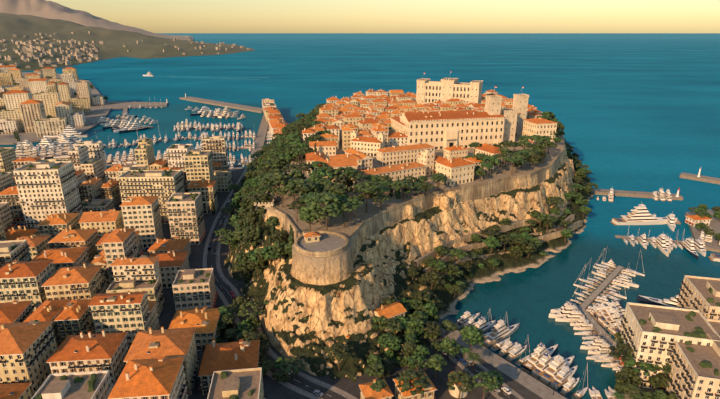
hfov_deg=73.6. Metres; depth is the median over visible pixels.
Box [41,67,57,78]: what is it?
shore block
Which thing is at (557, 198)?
pine tree
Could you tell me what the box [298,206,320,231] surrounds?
oak tree
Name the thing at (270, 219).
oak tree
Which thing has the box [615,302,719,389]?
fontvieille apartment building
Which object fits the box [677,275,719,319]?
fontvieille apartment building
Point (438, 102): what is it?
old town
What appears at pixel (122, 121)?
boat
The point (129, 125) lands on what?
super boat
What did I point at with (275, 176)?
pine tree
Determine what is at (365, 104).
old town
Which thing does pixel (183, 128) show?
boat
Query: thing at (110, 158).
super boat
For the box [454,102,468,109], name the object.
old town
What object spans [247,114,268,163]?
port east quay
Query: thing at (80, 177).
town block
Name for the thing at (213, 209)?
cypress tree
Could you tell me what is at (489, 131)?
palace
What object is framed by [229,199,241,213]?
oak tree
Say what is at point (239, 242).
cypress tree
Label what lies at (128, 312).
town block
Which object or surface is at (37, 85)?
shore block
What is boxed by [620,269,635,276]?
boat
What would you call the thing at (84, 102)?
shore block
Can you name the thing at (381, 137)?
government tower
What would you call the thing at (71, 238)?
town block
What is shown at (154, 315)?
town block
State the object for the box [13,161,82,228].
town tower
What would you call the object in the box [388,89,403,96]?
old town
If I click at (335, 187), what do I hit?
pine tree
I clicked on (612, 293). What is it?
sail boat
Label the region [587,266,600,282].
sail boat
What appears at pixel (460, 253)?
pine tree
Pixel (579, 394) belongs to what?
sail boat
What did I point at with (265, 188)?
pine tree
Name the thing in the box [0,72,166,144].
quay
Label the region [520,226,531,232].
oak tree
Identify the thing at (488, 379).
pine tree
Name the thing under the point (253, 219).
cypress tree
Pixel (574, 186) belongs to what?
pine tree
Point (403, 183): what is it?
pine tree
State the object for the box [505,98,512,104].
old town
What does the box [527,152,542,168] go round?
oak tree
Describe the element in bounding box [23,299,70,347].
apartment building
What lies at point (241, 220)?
oak tree
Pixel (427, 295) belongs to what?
pine tree
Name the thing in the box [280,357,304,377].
pine tree
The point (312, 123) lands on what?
pine tree
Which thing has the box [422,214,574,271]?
cliff path
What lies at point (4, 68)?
shore block
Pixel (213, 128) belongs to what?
boat
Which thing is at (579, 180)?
pine tree
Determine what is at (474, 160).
government block
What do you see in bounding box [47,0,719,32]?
sky
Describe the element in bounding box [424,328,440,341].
oak tree
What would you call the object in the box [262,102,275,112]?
port quay block
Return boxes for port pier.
[106,163,133,165]
[121,108,127,119]
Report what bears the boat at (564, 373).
on the sea
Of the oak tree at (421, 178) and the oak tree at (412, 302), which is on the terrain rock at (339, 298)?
the oak tree at (421, 178)
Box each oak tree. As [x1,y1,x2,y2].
[217,314,233,330]
[219,306,231,316]
[225,328,237,341]
[228,214,242,224]
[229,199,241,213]
[229,242,236,249]
[232,231,245,247]
[233,295,249,305]
[234,188,244,196]
[234,263,247,275]
[235,252,247,263]
[236,319,250,331]
[237,218,250,228]
[237,329,253,339]
[238,209,248,217]
[239,326,253,332]
[240,196,250,206]
[242,187,252,194]
[242,232,260,248]
[242,249,253,260]
[243,179,251,186]
[243,224,262,237]
[244,173,252,179]
[246,162,254,168]
[247,212,258,224]
[247,247,259,262]
[247,318,260,328]
[249,199,265,213]
[255,248,272,266]
[258,364,265,376]
[259,353,267,360]
[260,152,267,158]
[260,339,269,352]
[265,216,279,225]
[267,179,280,196]
[269,232,286,244]
[270,168,288,186]
[270,240,286,261]
[272,370,289,382]
[274,356,286,368]
[282,244,291,258]
[286,144,300,160]
[286,169,305,178]
[289,140,300,145]
[292,186,313,194]
[297,143,308,159]
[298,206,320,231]
[314,178,332,205]
[338,193,348,213]
[342,178,352,187]
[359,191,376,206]
[365,361,383,378]
[367,353,382,362]
[370,379,386,396]
[372,315,387,329]
[373,357,395,377]
[377,175,391,181]
[380,297,396,306]
[383,349,394,358]
[384,336,401,351]
[393,356,408,366]
[399,298,408,306]
[401,187,411,198]
[401,342,417,355]
[402,333,418,344]
[402,355,417,368]
[404,307,409,316]
[404,326,421,339]
[405,298,423,309]
[406,310,427,322]
[407,268,418,279]
[407,319,424,332]
[413,345,429,363]
[417,175,427,182]
[417,338,427,346]
[418,305,429,315]
[422,258,434,267]
[422,303,437,315]
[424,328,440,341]
[426,256,435,264]
[427,312,439,322]
[427,354,447,377]
[430,294,438,299]
[430,341,442,353]
[431,297,443,309]
[433,263,449,274]
[434,245,448,258]
[439,337,460,359]
[440,319,457,334]
[444,274,454,282]
[454,280,465,287]
[458,262,471,275]
[460,325,484,350]
[471,233,480,240]
[473,248,482,254]
[474,165,482,177]
[475,168,485,180]
[475,236,482,242]
[483,236,499,254]
[486,369,503,384]
[488,224,500,231]
[488,259,499,268]
[500,218,510,224]
[510,233,518,243]
[511,245,520,257]
[512,161,522,170]
[512,249,522,258]
[519,232,532,242]
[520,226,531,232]
[521,242,536,257]
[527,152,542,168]
[528,237,541,247]
[530,210,539,217]
[538,151,546,162]
[541,220,554,230]
[550,206,560,213]
[550,209,559,214]
[552,137,561,145]
[557,124,564,129]
[560,229,572,243]
[564,193,570,198]
[564,209,571,217]
[568,190,578,202]
[573,193,583,199]
[574,170,586,177]
[575,199,582,203]
[578,189,587,195]
[578,205,591,217]
[581,199,587,204]
[582,185,592,191]
[613,383,628,393]
[614,367,641,387]
[638,391,656,398]
[648,376,663,391]
[653,390,666,398]
[666,392,678,398]
[695,222,708,231]
[698,204,708,208]
[703,228,714,235]
[712,206,719,210]
[713,211,719,221]
[713,233,719,243]
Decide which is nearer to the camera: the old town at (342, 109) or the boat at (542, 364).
the boat at (542, 364)
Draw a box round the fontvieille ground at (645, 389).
[616,342,655,398]
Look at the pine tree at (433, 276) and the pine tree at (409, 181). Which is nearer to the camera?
the pine tree at (433, 276)
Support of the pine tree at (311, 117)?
on the terrain rock at (339, 298)
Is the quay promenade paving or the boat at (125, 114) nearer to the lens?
the quay promenade paving
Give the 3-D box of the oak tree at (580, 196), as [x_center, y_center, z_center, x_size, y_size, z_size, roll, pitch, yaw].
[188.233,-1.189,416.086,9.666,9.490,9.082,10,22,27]
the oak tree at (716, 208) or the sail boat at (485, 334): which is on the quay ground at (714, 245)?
the oak tree at (716, 208)
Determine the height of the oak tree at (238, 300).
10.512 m
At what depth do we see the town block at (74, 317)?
222.85 m
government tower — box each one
[351,130,357,139]
[378,132,384,147]
[420,149,434,175]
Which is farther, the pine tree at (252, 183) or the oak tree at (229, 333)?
the pine tree at (252, 183)
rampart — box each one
[270,206,301,240]
[346,148,564,255]
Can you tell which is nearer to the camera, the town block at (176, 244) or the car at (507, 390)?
the car at (507, 390)
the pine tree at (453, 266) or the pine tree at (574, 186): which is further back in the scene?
the pine tree at (574, 186)
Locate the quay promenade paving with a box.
[441,323,566,398]
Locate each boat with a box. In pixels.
[15,140,24,158]
[22,142,39,157]
[30,147,40,157]
[34,137,56,149]
[37,143,48,159]
[43,125,88,137]
[45,144,56,159]
[53,134,73,146]
[53,143,63,158]
[60,139,73,158]
[66,133,78,142]
[91,116,106,123]
[100,118,110,124]
[102,119,121,129]
[106,154,114,163]
[111,122,127,130]
[112,119,128,128]
[112,151,121,163]
[113,122,134,132]
[119,122,149,133]
[120,112,137,118]
[120,151,128,162]
[126,149,134,162]
[139,115,153,122]
[144,118,157,123]
[155,150,163,160]
[180,124,185,131]
[190,106,213,115]
[207,111,214,116]
[211,108,222,117]
[211,124,215,131]
[218,106,238,117]
[229,112,238,117]
[230,160,233,168]
[236,122,242,132]
[455,311,479,329]
[464,318,475,326]
[474,316,495,332]
[483,310,492,337]
[484,318,518,347]
[491,311,509,350]
[498,340,516,356]
[505,341,527,361]
[516,338,529,365]
[521,343,557,372]
[530,352,554,378]
[538,353,573,384]
[549,303,581,317]
[549,365,577,389]
[550,301,574,312]
[555,307,585,321]
[560,375,579,395]
[570,291,581,303]
[570,317,589,325]
[571,363,587,398]
[573,266,593,291]
[573,319,593,329]
[574,279,587,297]
[574,308,597,334]
[579,261,598,285]
[580,337,604,349]
[582,317,599,339]
[582,318,601,343]
[585,274,595,288]
[586,305,597,311]
[586,322,613,359]
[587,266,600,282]
[588,340,613,354]
[589,303,604,315]
[589,388,596,398]
[592,270,606,277]
[592,300,624,319]
[592,386,602,398]
[593,248,611,272]
[594,295,610,304]
[595,330,619,361]
[596,250,613,269]
[596,305,623,323]
[601,259,615,267]
[601,275,620,300]
[601,311,622,327]
[601,340,620,367]
[603,270,626,298]
[604,389,612,398]
[607,318,620,330]
[608,186,613,201]
[608,386,615,398]
[609,325,621,335]
[610,203,677,224]
[611,276,629,287]
[612,365,622,369]
[615,274,638,287]
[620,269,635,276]
[624,249,644,275]
[628,234,634,245]
[636,295,678,307]
[637,232,646,248]
[648,237,656,247]
[653,191,657,200]
[655,232,668,256]
[656,186,665,200]
[664,189,671,200]
[665,236,670,252]
[666,212,675,231]
[669,237,672,249]
[676,229,684,249]
[680,236,698,259]
[694,238,705,256]
[704,227,712,242]
[708,253,719,261]
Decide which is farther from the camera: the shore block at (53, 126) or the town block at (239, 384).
the shore block at (53, 126)
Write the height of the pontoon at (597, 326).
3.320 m
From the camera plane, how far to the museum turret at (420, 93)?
687.98 m
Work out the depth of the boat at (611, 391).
210.24 m
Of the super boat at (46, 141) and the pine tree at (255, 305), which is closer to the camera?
the pine tree at (255, 305)
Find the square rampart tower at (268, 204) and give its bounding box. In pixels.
[254,196,273,224]
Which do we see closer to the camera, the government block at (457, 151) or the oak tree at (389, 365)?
the oak tree at (389, 365)
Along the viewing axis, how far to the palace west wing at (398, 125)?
476.08 m
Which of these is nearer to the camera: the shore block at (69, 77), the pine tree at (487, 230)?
the pine tree at (487, 230)
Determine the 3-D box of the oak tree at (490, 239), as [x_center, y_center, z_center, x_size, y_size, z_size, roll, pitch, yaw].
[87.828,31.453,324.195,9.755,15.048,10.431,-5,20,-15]
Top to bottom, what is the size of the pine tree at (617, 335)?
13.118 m
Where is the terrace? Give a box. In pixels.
[294,230,348,256]
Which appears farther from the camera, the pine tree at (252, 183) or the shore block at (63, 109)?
the shore block at (63, 109)
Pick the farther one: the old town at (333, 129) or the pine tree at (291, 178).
the old town at (333, 129)
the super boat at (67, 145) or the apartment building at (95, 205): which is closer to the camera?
the apartment building at (95, 205)
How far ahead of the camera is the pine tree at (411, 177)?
335.12 m
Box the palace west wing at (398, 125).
[390,114,404,133]
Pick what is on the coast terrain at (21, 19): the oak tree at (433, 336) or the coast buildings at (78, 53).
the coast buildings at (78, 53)
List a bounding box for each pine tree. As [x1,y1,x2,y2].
[215,228,231,240]
[215,337,223,343]
[217,323,227,331]
[218,234,237,256]
[219,207,234,221]
[227,184,239,195]
[227,303,239,312]
[232,194,247,203]
[232,222,249,229]
[237,300,265,318]
[240,331,267,350]
[244,170,256,176]
[245,257,267,276]
[246,181,257,186]
[249,193,273,203]
[251,153,261,158]
[256,173,269,180]
[256,186,274,192]
[259,246,284,271]
[259,359,274,373]
[260,172,290,201]
[261,167,271,171]
[264,159,285,167]
[266,150,275,156]
[271,186,292,206]
[276,143,287,146]
[279,153,295,159]
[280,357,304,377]
[282,163,300,171]
[284,128,295,133]
[285,177,299,200]
[285,179,316,194]
[286,135,300,140]
[287,201,304,221]
[290,148,305,163]
[292,123,308,136]
[295,113,305,117]
[295,163,314,173]
[298,147,314,162]
[299,192,322,203]
[304,112,317,116]
[305,115,316,121]
[305,134,323,140]
[306,177,320,182]
[306,194,344,226]
[309,120,323,124]
[309,161,327,168]
[309,168,332,177]
[311,206,341,229]
[315,191,338,222]
[316,130,330,133]
[316,166,335,176]
[323,182,351,194]
[324,343,350,369]
[326,175,345,182]
[334,166,357,184]
[336,201,356,227]
[340,198,363,222]
[346,170,366,193]
[349,195,364,217]
[353,180,383,212]
[366,175,380,181]
[372,194,390,209]
[375,185,389,202]
[377,180,390,185]
[378,333,393,348]
[380,318,403,333]
[390,180,414,200]
[394,316,409,332]
[396,369,428,395]
[400,179,412,195]
[404,176,416,180]
[406,354,427,370]
[410,289,431,301]
[413,181,421,194]
[413,186,425,196]
[420,271,445,291]
[421,183,434,192]
[423,321,442,340]
[429,260,446,272]
[430,175,446,190]
[442,263,458,272]
[447,269,463,281]
[447,285,463,299]
[447,371,476,398]
[449,248,467,264]
[468,142,481,154]
[468,252,478,263]
[472,153,487,159]
[472,371,501,398]
[480,157,499,174]
[480,163,493,177]
[480,228,498,247]
[494,153,506,169]
[496,234,512,252]
[497,147,513,155]
[498,140,515,146]
[504,155,523,174]
[512,237,527,245]
[514,150,530,167]
[514,155,527,162]
[518,135,532,147]
[518,140,531,148]
[524,219,536,227]
[526,149,539,164]
[527,143,542,149]
[531,135,539,142]
[533,213,547,224]
[536,138,549,141]
[536,141,556,159]
[538,136,551,150]
[539,214,557,233]
[542,111,553,115]
[546,198,561,207]
[547,196,564,205]
[555,220,569,228]
[569,184,584,190]
[573,178,585,183]
[577,168,591,181]
[585,183,597,194]
[609,342,639,367]
[614,332,623,342]
[622,352,658,375]
[656,372,672,389]
[657,363,672,374]
[688,207,702,213]
[695,208,707,213]
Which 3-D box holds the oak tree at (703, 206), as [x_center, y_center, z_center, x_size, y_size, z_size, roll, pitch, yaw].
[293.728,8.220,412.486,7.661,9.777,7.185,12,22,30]
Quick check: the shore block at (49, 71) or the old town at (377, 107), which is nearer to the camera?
the old town at (377, 107)
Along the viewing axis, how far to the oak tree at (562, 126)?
514.98 m
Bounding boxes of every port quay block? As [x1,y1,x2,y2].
[262,98,273,108]
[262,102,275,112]
[264,106,276,116]
[267,108,280,122]
[268,113,283,127]
[269,118,284,128]
[270,120,287,138]
[273,127,281,137]
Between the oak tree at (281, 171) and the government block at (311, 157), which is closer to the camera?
the oak tree at (281, 171)
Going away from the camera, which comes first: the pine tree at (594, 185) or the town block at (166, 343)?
the town block at (166, 343)
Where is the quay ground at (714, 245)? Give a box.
[685,209,719,252]
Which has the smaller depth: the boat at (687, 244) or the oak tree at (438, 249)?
the oak tree at (438, 249)
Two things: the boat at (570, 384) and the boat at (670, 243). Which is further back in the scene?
the boat at (670, 243)
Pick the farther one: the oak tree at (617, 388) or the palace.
the palace
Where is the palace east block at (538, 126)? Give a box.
[522,116,556,143]
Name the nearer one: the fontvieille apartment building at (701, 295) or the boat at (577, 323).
the fontvieille apartment building at (701, 295)
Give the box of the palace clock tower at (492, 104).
[485,95,501,114]
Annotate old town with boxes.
[302,126,315,140]
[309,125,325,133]
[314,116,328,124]
[316,111,332,118]
[319,104,337,116]
[319,133,338,149]
[326,97,339,103]
[326,123,339,144]
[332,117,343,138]
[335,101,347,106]
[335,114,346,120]
[338,106,352,113]
[341,122,358,131]
[341,125,355,150]
[343,103,358,109]
[343,113,362,126]
[345,97,358,104]
[349,109,362,115]
[351,93,363,99]
[352,106,368,113]
[358,117,378,129]
[358,128,372,136]
[360,100,370,108]
[361,94,378,101]
[363,113,375,118]
[366,88,376,95]
[366,108,379,115]
[368,103,383,111]
[370,121,388,129]
[370,125,388,147]
[371,98,385,106]
[376,89,387,95]
[376,112,390,120]
[381,110,390,116]
[381,118,391,133]
[382,97,392,106]
[384,105,399,112]
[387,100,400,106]
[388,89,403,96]
[388,131,407,146]
[391,109,405,116]
[396,93,411,101]
[399,104,413,111]
[401,99,417,105]
[412,103,427,111]
[425,103,438,108]
[425,106,440,111]
[432,100,444,104]
[438,102,453,110]
[446,98,464,106]
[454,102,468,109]
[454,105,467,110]
[469,103,484,109]
[473,106,484,111]
[486,89,496,93]
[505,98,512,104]
[527,107,542,114]
[527,109,541,118]
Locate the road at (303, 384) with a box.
[203,169,357,398]
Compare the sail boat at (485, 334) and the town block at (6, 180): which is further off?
the town block at (6, 180)
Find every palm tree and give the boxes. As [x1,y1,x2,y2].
[461,347,469,360]
[465,353,480,372]
[611,392,626,398]
[620,383,641,398]
[625,393,645,398]
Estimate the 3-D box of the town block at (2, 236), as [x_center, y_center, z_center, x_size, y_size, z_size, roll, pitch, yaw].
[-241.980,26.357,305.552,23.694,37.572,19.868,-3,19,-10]
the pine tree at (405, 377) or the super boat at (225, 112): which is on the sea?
the super boat at (225, 112)
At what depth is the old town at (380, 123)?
469.75 m
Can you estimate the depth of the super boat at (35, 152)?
602.49 m
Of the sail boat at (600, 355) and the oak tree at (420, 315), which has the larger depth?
the oak tree at (420, 315)
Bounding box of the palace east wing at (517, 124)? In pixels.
[515,112,527,135]
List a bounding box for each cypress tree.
[211,200,215,213]
[237,224,242,247]
[243,260,249,283]
[250,204,256,225]
[256,222,261,239]
[258,262,263,275]
[259,206,263,225]
[271,221,274,237]
[286,146,290,163]
[287,225,293,258]
[389,186,392,196]
[395,176,400,198]
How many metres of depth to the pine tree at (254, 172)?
449.07 m
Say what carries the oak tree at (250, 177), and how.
on the terrain rock at (339, 298)
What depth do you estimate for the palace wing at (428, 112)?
512.93 m
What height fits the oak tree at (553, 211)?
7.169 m
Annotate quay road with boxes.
[420,326,523,398]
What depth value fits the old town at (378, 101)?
634.12 m
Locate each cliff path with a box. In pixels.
[414,207,566,266]
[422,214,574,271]
[439,220,582,279]
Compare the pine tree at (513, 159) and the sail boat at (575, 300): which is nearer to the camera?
the sail boat at (575, 300)
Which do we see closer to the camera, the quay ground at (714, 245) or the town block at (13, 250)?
the town block at (13, 250)
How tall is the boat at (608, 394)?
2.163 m
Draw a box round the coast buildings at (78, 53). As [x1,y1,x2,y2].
[0,31,249,67]
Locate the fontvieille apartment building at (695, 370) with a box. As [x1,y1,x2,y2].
[661,319,719,398]
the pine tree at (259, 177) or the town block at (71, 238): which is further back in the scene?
the pine tree at (259, 177)
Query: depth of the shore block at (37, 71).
1525.75 m
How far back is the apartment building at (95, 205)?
395.07 m
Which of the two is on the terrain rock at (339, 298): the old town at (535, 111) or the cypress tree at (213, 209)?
the old town at (535, 111)
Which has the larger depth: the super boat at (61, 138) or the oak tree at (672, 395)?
the super boat at (61, 138)
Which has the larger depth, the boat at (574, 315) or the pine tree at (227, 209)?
the pine tree at (227, 209)
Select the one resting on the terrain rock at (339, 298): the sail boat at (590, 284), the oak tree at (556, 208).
the oak tree at (556, 208)
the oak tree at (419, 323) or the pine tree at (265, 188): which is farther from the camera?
the pine tree at (265, 188)
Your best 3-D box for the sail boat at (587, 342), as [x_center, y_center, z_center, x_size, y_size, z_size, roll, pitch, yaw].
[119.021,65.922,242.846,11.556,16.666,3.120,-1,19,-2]
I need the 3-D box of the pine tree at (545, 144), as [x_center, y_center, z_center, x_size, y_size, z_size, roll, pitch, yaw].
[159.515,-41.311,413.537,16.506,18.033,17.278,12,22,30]
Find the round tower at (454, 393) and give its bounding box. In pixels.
[448,370,467,397]
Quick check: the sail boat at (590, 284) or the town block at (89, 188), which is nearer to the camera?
the sail boat at (590, 284)
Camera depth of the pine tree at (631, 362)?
205.44 m
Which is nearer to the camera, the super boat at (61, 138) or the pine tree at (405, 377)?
the pine tree at (405, 377)
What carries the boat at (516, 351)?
on the sea
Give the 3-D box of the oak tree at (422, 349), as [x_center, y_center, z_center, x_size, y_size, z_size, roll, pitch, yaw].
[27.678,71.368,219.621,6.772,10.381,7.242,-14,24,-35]
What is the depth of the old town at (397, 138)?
447.36 m
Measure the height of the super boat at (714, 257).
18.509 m
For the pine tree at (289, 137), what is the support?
on the terrain rock at (339, 298)
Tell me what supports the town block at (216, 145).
on the town ground at (273, 389)
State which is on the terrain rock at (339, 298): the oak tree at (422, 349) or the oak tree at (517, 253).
the oak tree at (517, 253)
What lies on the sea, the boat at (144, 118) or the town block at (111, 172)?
the boat at (144, 118)
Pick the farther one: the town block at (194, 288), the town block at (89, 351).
the town block at (194, 288)
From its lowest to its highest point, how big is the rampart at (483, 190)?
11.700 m
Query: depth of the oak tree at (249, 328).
237.67 m
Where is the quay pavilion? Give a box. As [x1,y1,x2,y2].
[685,215,711,226]
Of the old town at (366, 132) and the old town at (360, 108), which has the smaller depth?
the old town at (366, 132)
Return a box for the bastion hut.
[302,230,320,242]
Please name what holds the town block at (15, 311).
on the town ground at (273, 389)
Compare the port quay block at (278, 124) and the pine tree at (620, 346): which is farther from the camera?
the port quay block at (278, 124)
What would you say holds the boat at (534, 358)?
on the sea
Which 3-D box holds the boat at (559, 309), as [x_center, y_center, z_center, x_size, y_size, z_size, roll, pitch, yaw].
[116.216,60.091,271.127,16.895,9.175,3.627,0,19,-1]
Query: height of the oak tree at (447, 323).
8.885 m
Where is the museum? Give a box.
[424,81,469,103]
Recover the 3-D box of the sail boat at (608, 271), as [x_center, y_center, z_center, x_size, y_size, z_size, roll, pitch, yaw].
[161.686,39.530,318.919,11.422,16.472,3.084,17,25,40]
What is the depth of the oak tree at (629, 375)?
204.28 m
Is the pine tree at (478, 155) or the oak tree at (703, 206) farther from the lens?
the oak tree at (703, 206)
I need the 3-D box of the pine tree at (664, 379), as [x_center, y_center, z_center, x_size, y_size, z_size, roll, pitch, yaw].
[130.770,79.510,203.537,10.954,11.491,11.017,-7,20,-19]
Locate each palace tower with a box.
[500,108,518,141]
[512,94,528,135]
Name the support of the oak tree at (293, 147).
on the terrain rock at (339, 298)
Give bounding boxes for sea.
[0,33,719,398]
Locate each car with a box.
[313,390,322,396]
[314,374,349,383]
[458,358,466,364]
[501,387,511,394]
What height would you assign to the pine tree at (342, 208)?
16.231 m
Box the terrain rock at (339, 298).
[220,134,592,381]
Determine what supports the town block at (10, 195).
on the town ground at (273, 389)
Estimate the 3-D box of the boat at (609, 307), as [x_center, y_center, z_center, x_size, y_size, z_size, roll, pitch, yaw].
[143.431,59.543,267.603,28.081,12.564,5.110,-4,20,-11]
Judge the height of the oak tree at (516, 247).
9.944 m
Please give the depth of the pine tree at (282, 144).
479.18 m
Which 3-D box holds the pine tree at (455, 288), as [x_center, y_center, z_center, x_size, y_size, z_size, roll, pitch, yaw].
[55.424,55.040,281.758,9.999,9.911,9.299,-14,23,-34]
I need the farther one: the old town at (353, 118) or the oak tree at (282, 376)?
the old town at (353, 118)
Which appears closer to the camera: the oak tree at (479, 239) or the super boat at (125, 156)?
the oak tree at (479, 239)
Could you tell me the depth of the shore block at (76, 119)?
787.76 m
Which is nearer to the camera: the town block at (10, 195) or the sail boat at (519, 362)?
the sail boat at (519, 362)
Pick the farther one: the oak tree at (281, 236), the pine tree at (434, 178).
the pine tree at (434, 178)
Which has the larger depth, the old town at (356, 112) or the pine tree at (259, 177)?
the old town at (356, 112)
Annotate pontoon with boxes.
[578,265,623,308]
[579,308,616,351]
[615,235,680,242]
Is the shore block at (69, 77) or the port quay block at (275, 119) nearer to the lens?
the port quay block at (275, 119)
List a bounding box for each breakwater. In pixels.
[179,96,262,112]
[591,189,682,199]
[679,172,719,184]
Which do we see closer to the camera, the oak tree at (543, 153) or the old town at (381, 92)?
the oak tree at (543, 153)
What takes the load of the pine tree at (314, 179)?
on the terrain rock at (339, 298)
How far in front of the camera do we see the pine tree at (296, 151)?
399.13 m
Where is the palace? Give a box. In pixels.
[400,111,505,149]
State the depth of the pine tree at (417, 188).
318.72 m
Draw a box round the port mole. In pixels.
[109,102,168,103]
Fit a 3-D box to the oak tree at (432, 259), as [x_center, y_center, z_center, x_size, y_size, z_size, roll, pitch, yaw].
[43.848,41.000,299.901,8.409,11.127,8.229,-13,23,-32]
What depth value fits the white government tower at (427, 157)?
370.64 m
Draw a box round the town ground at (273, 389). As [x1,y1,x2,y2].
[15,168,542,398]
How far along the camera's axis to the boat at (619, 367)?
225.82 m
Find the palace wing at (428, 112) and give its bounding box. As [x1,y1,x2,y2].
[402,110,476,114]
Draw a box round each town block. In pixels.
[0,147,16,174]
[0,172,15,191]
[0,186,24,221]
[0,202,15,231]
[0,214,6,240]
[0,239,31,265]
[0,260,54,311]
[0,300,33,322]
[0,320,56,395]
[0,382,32,398]
[5,225,39,240]
[12,155,41,168]
[15,234,50,258]
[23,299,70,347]
[31,247,88,270]
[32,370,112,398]
[36,213,80,239]
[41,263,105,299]
[43,158,68,161]
[46,330,128,387]
[48,225,98,263]
[54,299,95,342]
[68,145,88,170]
[73,140,106,169]
[75,171,85,201]
[78,209,124,239]
[79,176,102,200]
[80,158,106,182]
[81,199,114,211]
[88,250,110,289]
[88,291,152,348]
[95,231,142,256]
[99,179,121,205]
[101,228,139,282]
[104,162,126,181]
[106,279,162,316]
[107,356,187,398]
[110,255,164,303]
[117,165,146,176]
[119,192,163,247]
[123,327,199,395]
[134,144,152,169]
[138,138,154,161]
[147,237,190,256]
[148,250,189,287]
[148,301,159,329]
[149,159,167,169]
[158,165,180,169]
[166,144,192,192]
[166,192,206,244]
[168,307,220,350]
[172,268,217,310]
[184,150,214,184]
[187,178,217,213]
[198,339,260,394]
[202,136,228,170]
[207,367,266,398]
[213,161,222,170]
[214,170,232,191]
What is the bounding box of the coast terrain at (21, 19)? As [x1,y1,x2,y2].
[0,0,254,70]
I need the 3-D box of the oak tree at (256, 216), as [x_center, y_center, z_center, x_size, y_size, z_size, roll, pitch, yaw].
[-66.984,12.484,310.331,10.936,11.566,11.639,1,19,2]
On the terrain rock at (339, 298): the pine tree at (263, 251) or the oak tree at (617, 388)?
the pine tree at (263, 251)
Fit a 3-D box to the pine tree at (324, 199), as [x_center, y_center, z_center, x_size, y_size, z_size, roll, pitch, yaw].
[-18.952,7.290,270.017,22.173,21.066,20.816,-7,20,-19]
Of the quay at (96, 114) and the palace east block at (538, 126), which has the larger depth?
the quay at (96, 114)
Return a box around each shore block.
[0,65,16,72]
[0,73,13,84]
[0,97,6,109]
[0,108,24,131]
[0,119,20,133]
[3,89,31,109]
[5,86,25,91]
[8,68,22,79]
[15,78,29,87]
[19,98,46,132]
[24,73,40,78]
[28,79,48,94]
[33,92,60,116]
[33,117,67,136]
[34,69,43,78]
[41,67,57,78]
[46,81,58,92]
[48,79,61,84]
[54,101,72,124]
[57,82,70,101]
[60,73,75,81]
[62,66,77,79]
[66,82,76,97]
[68,97,90,112]
[68,112,85,126]
[71,104,83,111]
[76,80,92,106]
[92,95,103,105]
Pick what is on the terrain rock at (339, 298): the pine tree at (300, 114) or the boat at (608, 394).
the pine tree at (300, 114)
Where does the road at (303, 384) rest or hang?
on the town ground at (273, 389)
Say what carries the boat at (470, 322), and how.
on the sea
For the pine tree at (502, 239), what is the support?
on the terrain rock at (339, 298)
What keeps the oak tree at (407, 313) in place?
on the town ground at (273, 389)
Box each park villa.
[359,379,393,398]
[372,302,406,332]
[393,372,436,398]
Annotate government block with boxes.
[306,151,325,174]
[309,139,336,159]
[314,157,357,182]
[329,152,362,170]
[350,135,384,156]
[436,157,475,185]
[443,145,467,158]
[464,153,493,174]
[474,143,507,166]
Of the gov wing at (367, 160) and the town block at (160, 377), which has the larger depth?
the gov wing at (367, 160)
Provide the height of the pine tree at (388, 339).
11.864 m
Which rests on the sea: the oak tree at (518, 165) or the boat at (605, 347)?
the boat at (605, 347)
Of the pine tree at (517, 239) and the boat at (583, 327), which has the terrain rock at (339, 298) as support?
the pine tree at (517, 239)
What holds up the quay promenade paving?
on the town ground at (273, 389)
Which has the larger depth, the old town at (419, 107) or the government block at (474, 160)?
the old town at (419, 107)
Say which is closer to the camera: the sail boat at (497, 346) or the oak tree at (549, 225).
the sail boat at (497, 346)
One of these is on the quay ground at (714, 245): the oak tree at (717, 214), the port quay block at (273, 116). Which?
the oak tree at (717, 214)
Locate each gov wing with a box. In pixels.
[344,148,373,169]
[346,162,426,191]
[376,143,435,165]
[417,153,447,173]
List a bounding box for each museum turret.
[416,78,430,104]
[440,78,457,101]
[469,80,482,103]
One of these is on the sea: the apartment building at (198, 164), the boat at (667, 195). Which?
the boat at (667, 195)
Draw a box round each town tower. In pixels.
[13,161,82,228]
[117,170,183,223]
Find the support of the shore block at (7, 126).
on the quay at (96, 114)
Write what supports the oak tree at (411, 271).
on the terrain rock at (339, 298)
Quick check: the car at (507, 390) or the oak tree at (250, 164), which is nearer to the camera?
the car at (507, 390)
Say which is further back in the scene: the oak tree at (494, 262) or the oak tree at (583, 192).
the oak tree at (583, 192)
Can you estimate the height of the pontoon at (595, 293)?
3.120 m

